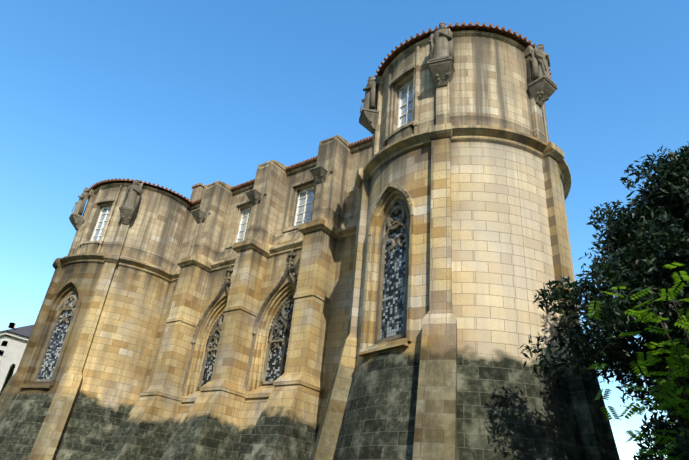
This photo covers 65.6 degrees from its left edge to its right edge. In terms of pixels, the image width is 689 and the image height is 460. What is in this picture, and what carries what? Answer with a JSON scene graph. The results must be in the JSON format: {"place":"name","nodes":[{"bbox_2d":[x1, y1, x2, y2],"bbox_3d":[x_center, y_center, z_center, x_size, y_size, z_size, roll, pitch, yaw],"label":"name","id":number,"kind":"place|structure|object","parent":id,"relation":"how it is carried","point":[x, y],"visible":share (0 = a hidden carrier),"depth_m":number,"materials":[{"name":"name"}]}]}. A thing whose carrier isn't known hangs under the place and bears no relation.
{"place":"outdoors","nodes":[
{"label":"outdoors","id":0,"kind":"place"},
{"bbox_2d":[140,147,371,459],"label":"keep wall","id":1,"kind":"structure","parent":0,"point":[337,331],"depth_m":27.85,"materials":[{"name":"beige stone"}]},
{"bbox_2d":[197,294,294,389],"bbox_3d":[-4.735,5.777,27.626,7.060,4.520,0.200,-15,-35,33],"label":"keep wall tracery","id":2,"kind":"object","parent":1,"relation":"attached to","point":[285,304],"visible":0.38,"depth_m":27.10,"materials":[{"name":"beige stone"}]},
{"bbox_2d":[201,298,294,386],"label":"stained glass windows","id":3,"kind":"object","parent":2,"relation":"in","point":[274,365],"visible":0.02,"depth_m":26.73,"materials":[{"name":"multicoloured glass"}]},
{"bbox_2d":[182,165,327,395],"bbox_3d":[-5.271,2.960,27.932,10.083,11.001,1.769,-15,-35,33],"label":"carving","id":4,"kind":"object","parent":1,"relation":"attached to","point":[319,173],"visible":0.79,"depth_m":28.02},
{"bbox_2d":[236,187,313,241],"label":"window frames","id":5,"kind":"structure","parent":1,"relation":"in","point":[295,222],"depth_m":30.93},
{"bbox_2d":[238,189,313,241],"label":"window panes","id":6,"kind":"object","parent":5,"relation":"in","point":[300,209],"visible":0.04,"depth_m":30.66,"materials":[{"name":"clear glass"}]},
{"bbox_2d":[188,135,372,205],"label":"roof tiles","id":7,"kind":"object","parent":1,"relation":"on","point":[309,161],"visible":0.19,"depth_m":31.49,"materials":[{"name":"red tile"}]},
{"bbox_2d":[0,0,688,459],"label":"sky","id":8,"kind":"structure","parent":0,"point":[176,95],"materials":[{"name":"blue"}]},
{"bbox_2d":[519,142,688,459],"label":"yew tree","id":9,"kind":"object","parent":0,"point":[646,237],"depth_m":12.72,"materials":[{"name":"green plant"}]},
{"label":"ground","id":10,"kind":"structure","parent":0,"visible":0},
{"bbox_2d":[0,364,15,394],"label":"cypress","id":11,"kind":"object","parent":10,"relation":"on","point":[10,373],"visible":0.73,"depth_m":34.96,"materials":[{"name":"green plant"}]},
{"bbox_2d":[0,322,28,389],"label":"house walls","id":12,"kind":"structure","parent":10,"relation":"on","point":[12,347],"depth_m":40.50,"materials":[{"name":"white paint"}]},
{"bbox_2d":[0,324,33,336],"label":"house roof","id":13,"kind":"structure","parent":12,"relation":"on","point":[26,331],"depth_m":41.64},
{"bbox_2d":[0,183,190,459],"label":"tower","id":14,"kind":"structure","parent":10,"relation":"on","point":[116,365],"depth_m":30.75,"materials":[{"name":"stone"}]},
{"bbox_2d":[32,290,78,381],"bbox_3d":[-16.182,5.943,30.378,1.423,5.356,0.200,-6,-31,20],"label":"tower tracery","id":15,"kind":"object","parent":14,"relation":"attached to","point":[64,305],"visible":0.79,"depth_m":30.72,"materials":[{"name":"stone"}]},
{"bbox_2d":[37,294,74,378],"bbox_3d":[-16.162,5.939,30.433,1.377,5.360,0.387,-15,-35,33],"label":"stained glass window","id":16,"kind":"structure","parent":15,"relation":"in","point":[53,352],"depth_m":30.10,"materials":[{"name":"multicoloured glass"}]},
{"bbox_2d":[0,182,142,459],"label":"stone trim","id":17,"kind":"structure","parent":14,"relation":"attached to","point":[50,434],"depth_m":29.68,"materials":[{"name":"beige stone"}]},
{"bbox_2d":[91,206,111,240],"bbox_3d":[-15.444,-0.333,34.107,1.003,2.700,0.332,-15,-35,33],"label":"tower window frame","id":18,"kind":"object","parent":14,"relation":"in","point":[103,221],"visible":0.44,"depth_m":34.27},
{"bbox_2d":[92,208,110,240],"bbox_3d":[-15.427,-0.309,34.147,0.993,2.700,0.293,-15,-35,33],"label":"window glass","id":19,"kind":"object","parent":18,"relation":"in","point":[100,224],"visible":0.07,"depth_m":34.21,"materials":[{"name":"clear glass"}]},
{"bbox_2d":[69,179,142,230],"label":"statues","id":20,"kind":"object","parent":14,"relation":"attached to","point":[128,208],"visible":0.62,"depth_m":33.90,"materials":[{"name":"stone"}]},
{"bbox_2d":[87,178,193,204],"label":"roof tiles","id":21,"kind":"object","parent":14,"relation":"on","point":[109,181],"visible":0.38,"depth_m":35.36,"materials":[{"name":"red tile"}]},
{"bbox_2d":[97,135,372,459],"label":"building wall","id":22,"kind":"structure","parent":10,"relation":"on","point":[285,426],"depth_m":26.31,"materials":[{"name":"beige stone"}]},
{"bbox_2d":[333,30,586,459],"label":"tower","id":23,"kind":"structure","parent":10,"relation":"on","point":[509,407],"depth_m":16.98,"materials":[{"name":"stone"}]},
{"bbox_2d":[375,199,409,343],"bbox_3d":[1.752,1.235,18.468,0.200,5.356,1.423,26,-34,-32],"label":"tower tracery","id":24,"kind":"object","parent":23,"relation":"attached to","point":[391,222],"visible":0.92,"depth_m":18.78,"materials":[{"name":"stone"}]},
{"bbox_2d":[380,200,406,338],"bbox_3d":[1.792,1.225,18.510,1.377,5.360,0.387,-15,-35,33],"label":"stained glass window","id":25,"kind":"structure","parent":24,"relation":"in","point":[393,299],"depth_m":18.19,"materials":[{"name":"multicoloured glass"}]},
{"bbox_2d":[397,80,412,127],"bbox_3d":[2.610,-5.073,22.117,1.003,2.700,0.332,-15,-35,33],"label":"tower window frame","id":26,"kind":"object","parent":23,"relation":"attached to","point":[400,97],"visible":0.46,"depth_m":22.42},
{"bbox_2d":[400,82,412,125],"bbox_3d":[2.648,-5.054,22.144,0.993,2.700,0.293,-15,-35,33],"label":"window glass","id":27,"kind":"object","parent":26,"relation":"in","point":[403,108],"visible":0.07,"depth_m":22.33,"materials":[{"name":"clear glass"}]},
{"bbox_2d":[359,22,557,133],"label":"statues","id":28,"kind":"object","parent":23,"relation":"attached to","point":[542,86],"visible":1,"depth_m":21.11,"materials":[{"name":"stone"}]},
{"bbox_2d":[374,22,551,105],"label":"roof tiles","id":29,"kind":"object","parent":23,"relation":"on","point":[508,33],"visible":0.08,"depth_m":22.27,"materials":[{"name":"red tile"}]},
{"bbox_2d":[311,28,619,459],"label":"stone trim","id":30,"kind":"structure","parent":23,"relation":"attached to","point":[435,434],"depth_m":17.09,"materials":[{"name":"beige stone"}]},
{"bbox_2d":[634,364,688,459],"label":"bush","id":31,"kind":"object","parent":10,"relation":"on","point":[683,447],"visible":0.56,"depth_m":10.42,"materials":[{"name":"green plant"}]},
{"bbox_2d":[651,293,688,434],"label":"tree branches","id":32,"kind":"object","parent":10,"relation":"on","point":[684,365],"visible":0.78,"depth_m":9.88,"materials":[{"name":"green plant"}]},
{"bbox_2d":[587,262,688,459],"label":"tree leaves","id":33,"kind":"object","parent":32,"relation":"attached to","point":[671,360],"visible":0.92,"depth_m":10.02,"materials":[{"name":"green plant"}]}
]}

